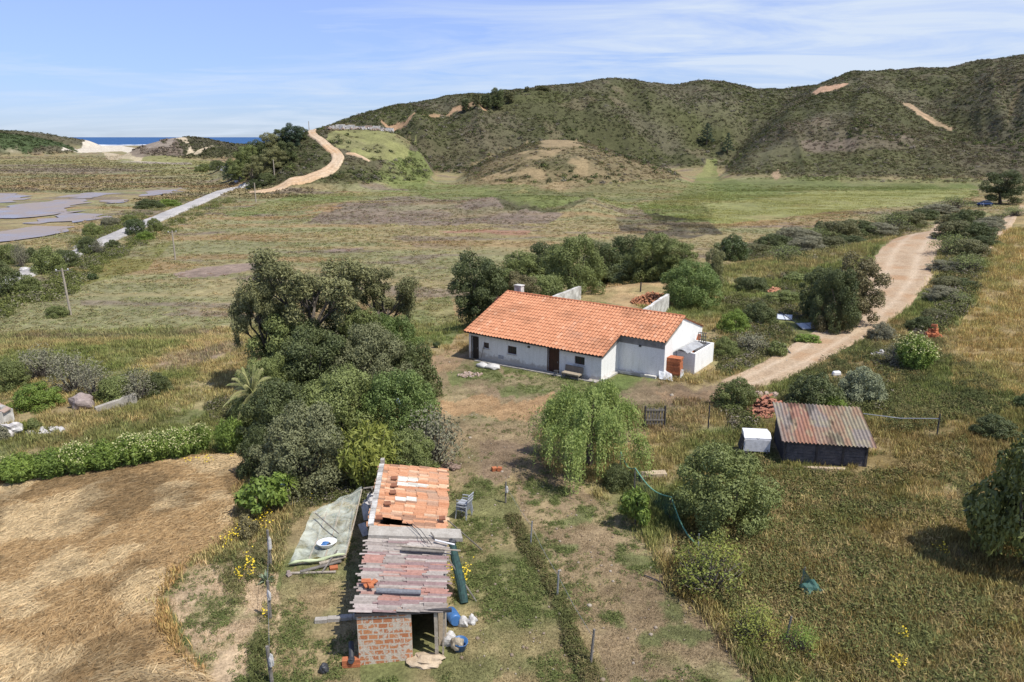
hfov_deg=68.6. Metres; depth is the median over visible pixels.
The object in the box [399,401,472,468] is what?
dry bush
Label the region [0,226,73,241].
pond water
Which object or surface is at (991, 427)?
evergreen bush
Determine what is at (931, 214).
scrub bush
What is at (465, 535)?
pole
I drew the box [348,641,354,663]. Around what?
drain pipe
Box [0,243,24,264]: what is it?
roadside bush
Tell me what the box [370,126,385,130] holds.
ruined hut
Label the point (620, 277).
garden tree
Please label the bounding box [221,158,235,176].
hill tree
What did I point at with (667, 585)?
hose
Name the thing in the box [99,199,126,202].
pond water
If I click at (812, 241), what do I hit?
scrub bush
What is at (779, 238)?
scrub bush
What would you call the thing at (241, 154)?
hill tree
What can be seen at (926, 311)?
scrub bush
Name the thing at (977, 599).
rank weeds
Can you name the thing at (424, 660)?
cement heap
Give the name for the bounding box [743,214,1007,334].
scrub undergrowth
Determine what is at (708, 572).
straggly bush
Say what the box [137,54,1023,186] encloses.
hillside scrub
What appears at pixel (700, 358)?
animal pen
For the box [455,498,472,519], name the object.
garden chair
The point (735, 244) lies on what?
evergreen bush
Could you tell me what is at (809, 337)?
scrub bush
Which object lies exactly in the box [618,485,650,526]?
fig tree
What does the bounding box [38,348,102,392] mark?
scrub bush
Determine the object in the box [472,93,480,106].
ridge tree
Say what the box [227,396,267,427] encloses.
mastic bush
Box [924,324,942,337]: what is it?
brick heap
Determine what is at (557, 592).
fence post
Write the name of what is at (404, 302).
eucalyptus tree
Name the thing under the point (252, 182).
hill tree
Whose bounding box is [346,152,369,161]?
dirt track
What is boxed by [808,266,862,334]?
evergreen tree
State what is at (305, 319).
evergreen tree
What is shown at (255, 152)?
hill tree
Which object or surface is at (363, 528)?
white board
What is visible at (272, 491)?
citrus tree
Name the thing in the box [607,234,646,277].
garden tree
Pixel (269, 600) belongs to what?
fence post
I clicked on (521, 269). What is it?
garden tree
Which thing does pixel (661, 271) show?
garden tree
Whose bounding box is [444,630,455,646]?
bag
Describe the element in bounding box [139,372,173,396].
scrub bush
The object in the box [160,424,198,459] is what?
oleander
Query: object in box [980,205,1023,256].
dirt track
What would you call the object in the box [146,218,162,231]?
roadside bush
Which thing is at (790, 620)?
fence post
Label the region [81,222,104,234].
roadside bush
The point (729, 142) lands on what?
pine tree
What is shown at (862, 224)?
scrub bush
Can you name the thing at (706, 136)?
pine tree
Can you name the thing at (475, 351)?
door
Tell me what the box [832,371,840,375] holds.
white canister
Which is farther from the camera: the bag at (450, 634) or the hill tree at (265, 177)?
the hill tree at (265, 177)
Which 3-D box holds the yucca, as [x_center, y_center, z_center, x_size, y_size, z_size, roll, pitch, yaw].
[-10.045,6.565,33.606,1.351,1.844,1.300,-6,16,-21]
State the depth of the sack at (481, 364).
53.55 m
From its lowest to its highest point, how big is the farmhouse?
5.215 m
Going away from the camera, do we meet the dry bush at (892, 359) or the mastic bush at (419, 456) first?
the mastic bush at (419, 456)
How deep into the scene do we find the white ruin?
43.54 m
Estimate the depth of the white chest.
37.57 m
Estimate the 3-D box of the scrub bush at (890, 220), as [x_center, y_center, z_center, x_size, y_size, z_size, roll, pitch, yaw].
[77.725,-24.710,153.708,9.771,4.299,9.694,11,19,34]
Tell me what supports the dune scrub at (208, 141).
on the ground at (706, 173)
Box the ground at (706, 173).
[0,55,1023,681]
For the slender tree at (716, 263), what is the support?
on the ground at (706, 173)
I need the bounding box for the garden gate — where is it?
[644,406,665,427]
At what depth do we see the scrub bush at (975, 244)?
88.91 m
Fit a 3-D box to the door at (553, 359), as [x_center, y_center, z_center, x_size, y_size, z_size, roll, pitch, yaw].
[2.879,1.380,51.847,0.967,1.830,0.160,11,18,34]
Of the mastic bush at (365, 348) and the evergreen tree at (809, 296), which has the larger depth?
the evergreen tree at (809, 296)
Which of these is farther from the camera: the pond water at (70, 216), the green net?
the pond water at (70, 216)
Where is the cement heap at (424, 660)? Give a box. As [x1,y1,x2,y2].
[406,652,445,669]
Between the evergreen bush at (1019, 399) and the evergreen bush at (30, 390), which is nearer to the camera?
the evergreen bush at (1019, 399)
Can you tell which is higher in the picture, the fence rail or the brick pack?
the brick pack
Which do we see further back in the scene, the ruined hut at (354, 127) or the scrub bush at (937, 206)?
the ruined hut at (354, 127)
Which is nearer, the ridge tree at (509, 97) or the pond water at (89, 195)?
the pond water at (89, 195)
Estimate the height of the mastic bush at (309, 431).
4.177 m
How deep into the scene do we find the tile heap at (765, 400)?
43.04 m
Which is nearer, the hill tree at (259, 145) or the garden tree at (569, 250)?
the garden tree at (569, 250)
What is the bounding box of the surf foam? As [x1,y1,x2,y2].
[101,144,145,145]
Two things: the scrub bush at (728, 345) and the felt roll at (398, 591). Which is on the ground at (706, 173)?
the scrub bush at (728, 345)
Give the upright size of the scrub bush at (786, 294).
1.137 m
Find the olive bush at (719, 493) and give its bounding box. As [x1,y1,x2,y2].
[667,440,785,542]
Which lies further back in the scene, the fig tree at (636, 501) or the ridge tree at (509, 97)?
the ridge tree at (509, 97)
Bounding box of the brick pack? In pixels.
[659,355,683,380]
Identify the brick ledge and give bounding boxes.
[342,655,359,667]
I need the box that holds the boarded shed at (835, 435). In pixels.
[773,401,876,466]
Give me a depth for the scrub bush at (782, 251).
96.66 m
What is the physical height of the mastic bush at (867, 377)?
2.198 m
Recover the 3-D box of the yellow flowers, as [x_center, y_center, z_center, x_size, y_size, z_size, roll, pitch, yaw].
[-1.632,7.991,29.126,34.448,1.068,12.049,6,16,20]
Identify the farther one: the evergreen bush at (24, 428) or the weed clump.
the weed clump
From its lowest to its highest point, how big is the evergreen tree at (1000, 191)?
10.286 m
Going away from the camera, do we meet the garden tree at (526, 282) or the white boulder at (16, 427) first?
the white boulder at (16, 427)
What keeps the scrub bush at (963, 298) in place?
on the ground at (706, 173)
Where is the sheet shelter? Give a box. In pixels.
[288,489,361,564]
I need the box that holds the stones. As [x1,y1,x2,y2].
[436,356,787,681]
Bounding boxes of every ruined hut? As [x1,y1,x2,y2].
[327,125,344,129]
[336,124,354,128]
[350,126,364,129]
[359,126,372,129]
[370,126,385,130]
[381,128,393,132]
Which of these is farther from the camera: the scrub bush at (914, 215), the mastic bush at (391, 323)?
the scrub bush at (914, 215)
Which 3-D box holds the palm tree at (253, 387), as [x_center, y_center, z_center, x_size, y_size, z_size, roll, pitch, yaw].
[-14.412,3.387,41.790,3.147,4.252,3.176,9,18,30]
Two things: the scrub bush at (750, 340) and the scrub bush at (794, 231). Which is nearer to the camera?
the scrub bush at (750, 340)
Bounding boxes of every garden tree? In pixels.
[446,248,506,325]
[458,270,511,323]
[490,268,514,304]
[501,249,544,290]
[504,253,557,292]
[507,269,541,294]
[527,274,565,295]
[530,241,571,277]
[539,232,608,294]
[581,240,622,283]
[585,247,628,280]
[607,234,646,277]
[608,257,665,284]
[623,231,679,281]
[649,253,690,279]
[653,238,698,276]
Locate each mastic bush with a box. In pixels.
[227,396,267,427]
[230,353,300,419]
[235,377,311,449]
[235,423,273,479]
[247,398,353,502]
[290,361,387,455]
[328,320,413,406]
[352,367,441,440]
[376,312,424,363]
[386,340,442,398]
[387,427,439,467]
[709,376,759,413]
[783,372,848,406]
[816,394,846,405]
[838,366,888,403]
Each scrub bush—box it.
[0,357,31,393]
[0,424,10,441]
[11,343,70,378]
[26,418,42,430]
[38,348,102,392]
[68,356,116,398]
[92,375,132,403]
[112,364,159,399]
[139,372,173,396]
[713,335,739,356]
[716,308,752,334]
[734,276,769,292]
[735,329,771,353]
[741,243,771,253]
[742,300,778,324]
[753,233,792,249]
[762,289,804,302]
[767,243,803,257]
[768,340,787,356]
[771,226,820,240]
[783,271,806,281]
[787,235,826,250]
[793,333,821,342]
[797,225,842,236]
[807,235,848,247]
[814,220,862,237]
[833,235,866,243]
[837,219,880,234]
[861,222,899,235]
[866,321,897,341]
[868,210,913,229]
[886,211,927,224]
[903,316,940,330]
[910,208,940,219]
[918,203,959,213]
[920,308,954,318]
[921,285,965,303]
[925,259,970,272]
[926,230,972,252]
[927,275,962,286]
[929,220,975,238]
[934,194,971,208]
[934,214,964,223]
[940,251,990,269]
[940,289,974,303]
[945,239,993,257]
[945,277,981,287]
[948,221,1000,238]
[949,209,986,221]
[968,235,1003,246]
[974,216,1007,226]
[974,220,1005,230]
[994,205,1023,215]
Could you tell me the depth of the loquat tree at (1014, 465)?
26.77 m
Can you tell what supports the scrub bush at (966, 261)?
on the ground at (706, 173)
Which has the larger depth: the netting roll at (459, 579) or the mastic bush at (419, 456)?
the mastic bush at (419, 456)
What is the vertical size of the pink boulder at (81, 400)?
0.979 m
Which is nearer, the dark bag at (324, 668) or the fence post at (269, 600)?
the dark bag at (324, 668)
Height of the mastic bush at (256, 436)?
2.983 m
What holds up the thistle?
on the ground at (706, 173)
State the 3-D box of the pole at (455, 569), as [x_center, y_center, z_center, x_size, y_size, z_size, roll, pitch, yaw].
[-2.088,8.042,26.766,2.093,2.089,0.060,11,18,34]
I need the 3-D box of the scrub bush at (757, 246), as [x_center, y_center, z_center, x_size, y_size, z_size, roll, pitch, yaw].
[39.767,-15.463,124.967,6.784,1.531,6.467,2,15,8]
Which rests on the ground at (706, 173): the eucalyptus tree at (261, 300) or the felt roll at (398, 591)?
the eucalyptus tree at (261, 300)
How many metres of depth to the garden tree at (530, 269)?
86.97 m
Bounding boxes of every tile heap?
[440,462,460,470]
[630,291,669,305]
[746,393,781,418]
[765,286,781,291]
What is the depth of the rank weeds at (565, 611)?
28.36 m
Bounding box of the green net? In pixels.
[620,451,695,543]
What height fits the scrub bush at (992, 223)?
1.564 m
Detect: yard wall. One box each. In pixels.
[553,286,580,299]
[643,294,668,311]
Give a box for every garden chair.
[455,495,473,517]
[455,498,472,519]
[456,492,473,514]
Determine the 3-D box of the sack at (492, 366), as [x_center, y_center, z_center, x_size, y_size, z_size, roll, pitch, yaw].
[-1.345,1.771,53.399,1.283,0.346,0.854,11,18,34]
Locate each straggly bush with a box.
[671,529,754,600]
[721,596,784,649]
[777,619,823,659]
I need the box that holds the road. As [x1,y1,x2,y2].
[1,186,238,286]
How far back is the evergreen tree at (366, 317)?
49.51 m
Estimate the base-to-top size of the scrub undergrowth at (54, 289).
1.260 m
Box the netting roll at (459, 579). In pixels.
[446,538,467,603]
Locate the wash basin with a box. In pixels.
[316,537,336,548]
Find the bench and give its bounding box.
[561,364,583,380]
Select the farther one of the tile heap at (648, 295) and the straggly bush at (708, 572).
the tile heap at (648, 295)
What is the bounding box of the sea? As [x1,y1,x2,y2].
[69,137,275,145]
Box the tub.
[450,635,467,652]
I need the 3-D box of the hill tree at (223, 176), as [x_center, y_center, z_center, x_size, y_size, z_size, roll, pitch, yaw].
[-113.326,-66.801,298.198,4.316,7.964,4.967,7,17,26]
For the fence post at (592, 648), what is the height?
1.420 m
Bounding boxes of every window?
[482,342,488,349]
[507,346,516,355]
[573,356,584,366]
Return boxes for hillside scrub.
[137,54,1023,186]
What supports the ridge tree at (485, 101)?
on the ground at (706, 173)
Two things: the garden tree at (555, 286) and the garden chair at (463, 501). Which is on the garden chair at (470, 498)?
the garden chair at (463, 501)
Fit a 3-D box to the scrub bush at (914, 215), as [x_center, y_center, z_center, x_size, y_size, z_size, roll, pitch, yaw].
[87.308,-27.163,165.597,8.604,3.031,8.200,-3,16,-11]
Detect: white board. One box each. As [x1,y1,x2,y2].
[358,522,368,536]
[361,506,369,520]
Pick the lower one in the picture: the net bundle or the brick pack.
the net bundle
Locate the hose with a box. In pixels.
[644,575,719,624]
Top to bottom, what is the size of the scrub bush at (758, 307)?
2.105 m
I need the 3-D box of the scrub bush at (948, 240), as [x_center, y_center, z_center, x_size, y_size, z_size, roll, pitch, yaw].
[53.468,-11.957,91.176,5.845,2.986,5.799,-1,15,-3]
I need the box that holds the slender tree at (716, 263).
[704,247,725,285]
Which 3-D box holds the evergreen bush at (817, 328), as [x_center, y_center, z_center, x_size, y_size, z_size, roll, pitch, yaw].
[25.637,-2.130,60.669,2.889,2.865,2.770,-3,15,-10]
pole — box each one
[55,268,71,314]
[168,231,175,259]
[396,545,460,550]
[430,532,476,601]
[447,520,482,549]
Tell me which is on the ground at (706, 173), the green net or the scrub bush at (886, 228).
the scrub bush at (886, 228)
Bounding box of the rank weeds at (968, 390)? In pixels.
[716,247,1005,431]
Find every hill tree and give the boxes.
[193,163,209,171]
[209,160,224,170]
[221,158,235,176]
[222,163,232,179]
[227,163,245,181]
[232,149,251,175]
[238,144,258,162]
[241,162,263,178]
[245,139,267,161]
[245,178,262,188]
[248,155,275,177]
[256,172,275,184]
[259,132,280,156]
[259,146,288,169]
[272,129,291,147]
[275,140,297,161]
[279,123,303,146]
[294,127,308,139]
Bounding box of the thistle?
[257,570,274,584]
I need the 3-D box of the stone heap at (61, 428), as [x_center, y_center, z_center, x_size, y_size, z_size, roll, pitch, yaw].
[-26.731,5.068,42.614,2.551,0.440,1.027,-3,15,-11]
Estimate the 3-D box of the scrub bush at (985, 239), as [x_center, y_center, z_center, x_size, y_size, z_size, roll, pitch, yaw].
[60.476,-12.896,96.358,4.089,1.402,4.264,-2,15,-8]
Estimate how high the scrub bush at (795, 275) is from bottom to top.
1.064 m
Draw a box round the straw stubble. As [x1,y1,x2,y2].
[0,452,261,681]
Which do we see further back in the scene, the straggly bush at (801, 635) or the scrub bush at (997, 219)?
the scrub bush at (997, 219)
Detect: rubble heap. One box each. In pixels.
[457,371,482,377]
[756,391,778,397]
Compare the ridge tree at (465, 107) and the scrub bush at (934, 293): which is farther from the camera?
the ridge tree at (465, 107)
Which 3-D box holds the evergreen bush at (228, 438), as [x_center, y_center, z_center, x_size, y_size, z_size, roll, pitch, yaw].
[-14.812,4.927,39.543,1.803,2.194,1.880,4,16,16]
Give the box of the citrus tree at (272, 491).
[233,471,288,513]
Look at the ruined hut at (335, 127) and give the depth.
343.75 m
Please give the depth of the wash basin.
29.75 m
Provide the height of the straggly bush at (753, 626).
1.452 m
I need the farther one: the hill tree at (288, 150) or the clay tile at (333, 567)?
the hill tree at (288, 150)
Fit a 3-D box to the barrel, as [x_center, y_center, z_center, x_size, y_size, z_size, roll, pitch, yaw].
[-1.992,9.290,25.351,0.416,0.462,0.727,-6,16,-21]
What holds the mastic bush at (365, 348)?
on the ground at (706, 173)
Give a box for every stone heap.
[25,426,64,433]
[231,180,266,188]
[286,570,291,576]
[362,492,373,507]
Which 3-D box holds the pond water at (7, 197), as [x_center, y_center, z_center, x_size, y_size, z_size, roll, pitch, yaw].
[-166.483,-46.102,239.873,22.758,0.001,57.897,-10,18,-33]
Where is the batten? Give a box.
[435,539,454,544]
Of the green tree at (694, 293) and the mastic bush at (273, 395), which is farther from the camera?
the green tree at (694, 293)
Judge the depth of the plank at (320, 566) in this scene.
28.65 m
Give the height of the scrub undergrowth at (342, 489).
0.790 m
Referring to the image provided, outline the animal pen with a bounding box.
[675,340,713,373]
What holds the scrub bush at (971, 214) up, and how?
on the ground at (706, 173)
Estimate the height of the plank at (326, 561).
0.090 m
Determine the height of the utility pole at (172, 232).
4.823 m
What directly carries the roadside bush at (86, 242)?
on the ground at (706, 173)
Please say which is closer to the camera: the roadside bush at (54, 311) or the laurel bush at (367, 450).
the laurel bush at (367, 450)
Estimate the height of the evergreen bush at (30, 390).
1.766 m
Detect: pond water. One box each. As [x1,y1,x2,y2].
[0,193,28,202]
[0,199,92,217]
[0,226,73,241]
[24,210,111,223]
[60,192,117,198]
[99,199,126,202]
[139,188,182,195]
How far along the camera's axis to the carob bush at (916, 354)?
49.36 m
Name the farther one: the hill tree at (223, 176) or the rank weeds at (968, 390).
the hill tree at (223, 176)
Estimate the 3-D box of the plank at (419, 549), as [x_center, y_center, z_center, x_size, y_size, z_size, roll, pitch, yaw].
[-3.096,7.260,26.139,1.500,0.120,0.245,0,15,0]
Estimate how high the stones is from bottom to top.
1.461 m
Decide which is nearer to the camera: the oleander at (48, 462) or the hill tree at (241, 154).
the oleander at (48, 462)
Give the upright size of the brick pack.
1.366 m
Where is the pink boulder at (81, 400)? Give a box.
[68,392,94,409]
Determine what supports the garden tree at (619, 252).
on the ground at (706, 173)
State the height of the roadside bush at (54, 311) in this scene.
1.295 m
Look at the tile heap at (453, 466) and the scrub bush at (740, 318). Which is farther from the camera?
the scrub bush at (740, 318)
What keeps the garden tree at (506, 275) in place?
on the ground at (706, 173)
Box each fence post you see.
[265,645,273,681]
[266,529,271,565]
[266,580,271,618]
[505,481,507,501]
[530,521,532,543]
[556,570,559,597]
[590,629,594,662]
[634,469,635,487]
[707,405,709,429]
[785,616,792,641]
[936,414,940,435]
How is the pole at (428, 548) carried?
on the plank at (419, 549)
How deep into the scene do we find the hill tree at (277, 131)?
310.13 m
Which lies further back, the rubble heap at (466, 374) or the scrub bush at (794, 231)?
the scrub bush at (794, 231)
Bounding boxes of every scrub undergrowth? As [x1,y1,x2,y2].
[0,196,236,317]
[203,392,441,507]
[503,512,602,681]
[666,317,1023,681]
[708,269,906,429]
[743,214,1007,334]
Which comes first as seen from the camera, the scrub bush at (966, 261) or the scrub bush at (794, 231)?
the scrub bush at (966, 261)
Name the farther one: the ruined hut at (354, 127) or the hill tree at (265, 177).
the ruined hut at (354, 127)
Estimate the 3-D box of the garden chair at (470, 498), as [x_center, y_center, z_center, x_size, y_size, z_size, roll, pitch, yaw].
[-2.035,7.047,32.229,0.627,0.881,0.604,7,17,24]
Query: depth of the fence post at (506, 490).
33.30 m
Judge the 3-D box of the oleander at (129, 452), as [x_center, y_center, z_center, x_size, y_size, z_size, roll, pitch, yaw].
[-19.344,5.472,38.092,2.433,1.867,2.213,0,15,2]
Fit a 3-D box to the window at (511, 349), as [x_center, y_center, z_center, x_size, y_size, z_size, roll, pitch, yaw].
[0.022,0.678,53.737,0.879,0.642,0.200,11,18,34]
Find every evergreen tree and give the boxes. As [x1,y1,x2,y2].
[244,313,317,383]
[262,312,332,382]
[276,321,358,405]
[320,298,363,341]
[332,306,388,379]
[798,266,831,313]
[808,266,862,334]
[977,169,1023,203]
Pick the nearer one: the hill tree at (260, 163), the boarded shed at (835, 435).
the boarded shed at (835, 435)
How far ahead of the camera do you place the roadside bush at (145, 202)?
202.25 m
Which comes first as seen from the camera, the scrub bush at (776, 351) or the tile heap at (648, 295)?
the scrub bush at (776, 351)
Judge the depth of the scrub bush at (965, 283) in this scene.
74.19 m
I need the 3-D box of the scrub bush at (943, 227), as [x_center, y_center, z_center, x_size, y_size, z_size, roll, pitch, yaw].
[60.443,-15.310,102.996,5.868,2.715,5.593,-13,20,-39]
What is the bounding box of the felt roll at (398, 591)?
[376,588,420,594]
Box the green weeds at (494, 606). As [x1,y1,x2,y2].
[0,300,1022,681]
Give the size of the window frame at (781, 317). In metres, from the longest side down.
1.250 x 1.050 x 0.062 m
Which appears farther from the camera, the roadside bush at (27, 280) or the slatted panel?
the roadside bush at (27, 280)
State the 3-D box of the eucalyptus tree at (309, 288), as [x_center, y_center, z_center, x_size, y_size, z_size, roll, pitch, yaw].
[-13.428,-1.726,50.029,8.764,9.650,8.099,2,15,9]
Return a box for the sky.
[0,0,1023,136]
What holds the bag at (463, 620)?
on the ground at (706, 173)
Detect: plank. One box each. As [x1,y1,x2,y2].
[286,571,335,573]
[300,560,341,572]
[319,556,345,564]
[322,550,337,571]
[401,547,444,552]
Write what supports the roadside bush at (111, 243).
on the ground at (706, 173)
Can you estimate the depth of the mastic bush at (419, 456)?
35.10 m
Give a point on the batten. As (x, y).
(444, 542)
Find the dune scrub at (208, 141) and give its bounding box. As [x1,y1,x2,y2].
[0,129,254,158]
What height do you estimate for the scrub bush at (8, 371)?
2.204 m
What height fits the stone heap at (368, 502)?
0.527 m
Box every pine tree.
[699,123,715,144]
[721,133,734,153]
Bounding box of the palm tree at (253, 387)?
[222,364,270,423]
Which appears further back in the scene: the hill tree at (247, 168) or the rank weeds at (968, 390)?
the hill tree at (247, 168)
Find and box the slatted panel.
[698,332,706,343]
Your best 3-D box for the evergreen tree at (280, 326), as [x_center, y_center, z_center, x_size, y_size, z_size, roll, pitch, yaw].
[-14.849,0.767,48.563,4.516,5.748,4.396,-9,18,-30]
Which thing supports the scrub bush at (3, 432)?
on the ground at (706, 173)
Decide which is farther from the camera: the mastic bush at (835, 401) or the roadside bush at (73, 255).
the roadside bush at (73, 255)
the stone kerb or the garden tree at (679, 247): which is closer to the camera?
the stone kerb
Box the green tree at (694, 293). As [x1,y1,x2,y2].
[659,258,724,308]
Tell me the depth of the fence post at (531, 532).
29.83 m
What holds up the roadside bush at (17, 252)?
on the ground at (706, 173)
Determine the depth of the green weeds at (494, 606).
27.52 m
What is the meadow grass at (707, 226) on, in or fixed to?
on the ground at (706, 173)
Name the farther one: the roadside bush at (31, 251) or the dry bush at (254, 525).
the roadside bush at (31, 251)
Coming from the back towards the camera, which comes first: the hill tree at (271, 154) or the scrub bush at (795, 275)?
the hill tree at (271, 154)
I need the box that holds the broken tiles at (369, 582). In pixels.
[361,578,377,587]
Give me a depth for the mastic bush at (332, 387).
38.61 m
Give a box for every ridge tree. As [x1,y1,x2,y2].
[461,98,470,111]
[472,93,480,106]
[480,93,491,108]
[490,87,504,108]
[503,91,513,102]
[535,85,551,89]
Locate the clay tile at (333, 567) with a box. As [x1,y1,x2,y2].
[330,564,337,570]
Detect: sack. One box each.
[476,362,486,368]
[485,363,499,369]
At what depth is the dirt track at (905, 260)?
67.74 m
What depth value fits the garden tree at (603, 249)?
96.05 m
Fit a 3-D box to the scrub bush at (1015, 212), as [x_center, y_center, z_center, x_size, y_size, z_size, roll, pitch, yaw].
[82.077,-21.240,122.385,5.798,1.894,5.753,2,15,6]
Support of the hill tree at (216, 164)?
on the ground at (706, 173)
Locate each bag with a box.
[319,662,328,674]
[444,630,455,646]
[457,615,467,626]
[468,613,477,625]
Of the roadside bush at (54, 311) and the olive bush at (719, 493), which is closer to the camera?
the olive bush at (719, 493)
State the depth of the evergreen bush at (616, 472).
34.39 m
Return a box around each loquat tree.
[967,427,1023,563]
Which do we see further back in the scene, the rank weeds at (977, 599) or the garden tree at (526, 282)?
the garden tree at (526, 282)
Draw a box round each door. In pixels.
[471,336,478,358]
[547,348,558,372]
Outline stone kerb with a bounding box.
[802,466,844,471]
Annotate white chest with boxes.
[738,428,771,453]
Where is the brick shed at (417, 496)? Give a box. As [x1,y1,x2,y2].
[348,458,462,664]
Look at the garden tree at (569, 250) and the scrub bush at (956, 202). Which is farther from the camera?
the scrub bush at (956, 202)
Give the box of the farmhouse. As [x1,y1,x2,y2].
[463,284,703,382]
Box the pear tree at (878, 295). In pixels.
[831,250,893,322]
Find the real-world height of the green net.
1.174 m
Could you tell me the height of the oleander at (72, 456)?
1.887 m
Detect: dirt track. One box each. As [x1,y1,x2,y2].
[246,129,343,193]
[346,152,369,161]
[721,216,975,388]
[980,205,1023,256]
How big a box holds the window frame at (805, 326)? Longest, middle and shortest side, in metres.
1.650 x 1.300 x 0.062 m
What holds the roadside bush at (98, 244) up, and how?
on the ground at (706, 173)
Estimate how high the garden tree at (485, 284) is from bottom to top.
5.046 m
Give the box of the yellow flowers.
[184,451,949,669]
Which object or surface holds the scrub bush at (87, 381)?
on the ground at (706, 173)
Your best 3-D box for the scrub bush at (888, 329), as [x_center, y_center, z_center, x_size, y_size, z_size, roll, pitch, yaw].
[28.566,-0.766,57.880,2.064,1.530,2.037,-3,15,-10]
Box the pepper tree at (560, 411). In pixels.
[521,377,655,495]
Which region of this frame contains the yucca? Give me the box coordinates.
[280,469,299,500]
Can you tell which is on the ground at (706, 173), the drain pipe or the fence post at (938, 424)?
the fence post at (938, 424)
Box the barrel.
[446,606,459,625]
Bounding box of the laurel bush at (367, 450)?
[336,419,405,488]
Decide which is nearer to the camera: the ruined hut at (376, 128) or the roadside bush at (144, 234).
the roadside bush at (144, 234)
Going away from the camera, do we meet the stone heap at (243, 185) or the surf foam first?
the stone heap at (243, 185)
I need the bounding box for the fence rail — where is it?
[863,413,938,418]
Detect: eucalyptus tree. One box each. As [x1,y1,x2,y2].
[227,271,290,351]
[236,246,372,336]
[347,266,420,322]
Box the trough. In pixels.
[639,470,666,480]
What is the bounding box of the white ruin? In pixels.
[0,403,14,423]
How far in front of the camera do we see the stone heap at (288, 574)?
28.25 m
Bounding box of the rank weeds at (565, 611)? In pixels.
[207,401,772,681]
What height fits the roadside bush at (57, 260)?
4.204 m
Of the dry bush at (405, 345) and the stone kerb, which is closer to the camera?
the stone kerb
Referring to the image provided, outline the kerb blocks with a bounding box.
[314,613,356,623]
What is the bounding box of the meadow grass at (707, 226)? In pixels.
[630,184,983,228]
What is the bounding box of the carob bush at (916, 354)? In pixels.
[893,330,942,369]
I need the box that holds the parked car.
[977,200,992,205]
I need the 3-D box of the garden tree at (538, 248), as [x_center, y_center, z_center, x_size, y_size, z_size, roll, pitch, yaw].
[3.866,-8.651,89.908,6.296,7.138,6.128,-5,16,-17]
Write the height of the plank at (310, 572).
0.041 m
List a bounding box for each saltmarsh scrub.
[0,155,314,200]
[0,173,1023,346]
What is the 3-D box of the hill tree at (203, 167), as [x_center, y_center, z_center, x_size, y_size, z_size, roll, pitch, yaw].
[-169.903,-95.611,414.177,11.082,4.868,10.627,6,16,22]
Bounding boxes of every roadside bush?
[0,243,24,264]
[0,261,28,296]
[7,238,29,265]
[13,274,43,293]
[22,247,37,262]
[29,245,67,274]
[44,305,70,318]
[51,249,81,266]
[75,236,97,254]
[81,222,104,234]
[87,273,98,279]
[91,239,108,252]
[99,217,120,226]
[104,239,121,248]
[119,214,137,220]
[123,218,147,235]
[132,198,166,208]
[134,231,154,239]
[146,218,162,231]
[153,199,181,206]
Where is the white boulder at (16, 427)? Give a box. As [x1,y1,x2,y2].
[1,422,23,436]
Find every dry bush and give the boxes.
[232,513,260,540]
[384,333,428,373]
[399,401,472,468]
[879,338,903,365]
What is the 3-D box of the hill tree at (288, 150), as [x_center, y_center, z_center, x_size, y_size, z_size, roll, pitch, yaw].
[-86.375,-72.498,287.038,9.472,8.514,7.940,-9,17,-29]
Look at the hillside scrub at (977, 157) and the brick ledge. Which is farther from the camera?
the hillside scrub at (977, 157)
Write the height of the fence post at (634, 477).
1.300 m
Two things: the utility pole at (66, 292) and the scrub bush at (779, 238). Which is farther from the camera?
the scrub bush at (779, 238)
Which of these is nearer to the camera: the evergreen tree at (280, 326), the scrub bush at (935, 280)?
the evergreen tree at (280, 326)
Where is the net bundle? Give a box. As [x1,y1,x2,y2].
[799,567,824,595]
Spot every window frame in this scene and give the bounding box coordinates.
[777,314,791,320]
[795,322,815,329]
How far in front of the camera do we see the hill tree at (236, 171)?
286.04 m
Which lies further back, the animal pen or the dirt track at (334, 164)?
the dirt track at (334, 164)
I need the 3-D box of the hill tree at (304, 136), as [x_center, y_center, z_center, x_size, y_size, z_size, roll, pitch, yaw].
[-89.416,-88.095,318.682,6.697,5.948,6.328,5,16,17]
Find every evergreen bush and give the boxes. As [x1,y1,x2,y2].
[5,380,65,413]
[19,420,26,433]
[211,415,245,453]
[602,462,632,493]
[712,233,752,261]
[811,297,846,332]
[968,412,1020,441]
[1012,393,1023,407]
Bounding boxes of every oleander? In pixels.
[0,450,41,484]
[27,445,68,479]
[52,438,95,474]
[83,438,125,470]
[108,432,148,466]
[137,428,178,463]
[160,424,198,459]
[182,421,212,453]
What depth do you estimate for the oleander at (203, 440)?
39.43 m
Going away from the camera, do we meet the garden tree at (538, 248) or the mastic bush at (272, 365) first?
the mastic bush at (272, 365)
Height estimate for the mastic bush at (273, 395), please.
4.232 m
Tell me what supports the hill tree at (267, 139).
on the ground at (706, 173)
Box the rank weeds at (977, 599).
[671,433,1023,681]
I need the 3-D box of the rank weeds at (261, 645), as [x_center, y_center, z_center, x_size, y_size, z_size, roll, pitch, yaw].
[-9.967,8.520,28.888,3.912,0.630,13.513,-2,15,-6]
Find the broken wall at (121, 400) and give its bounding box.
[94,392,136,411]

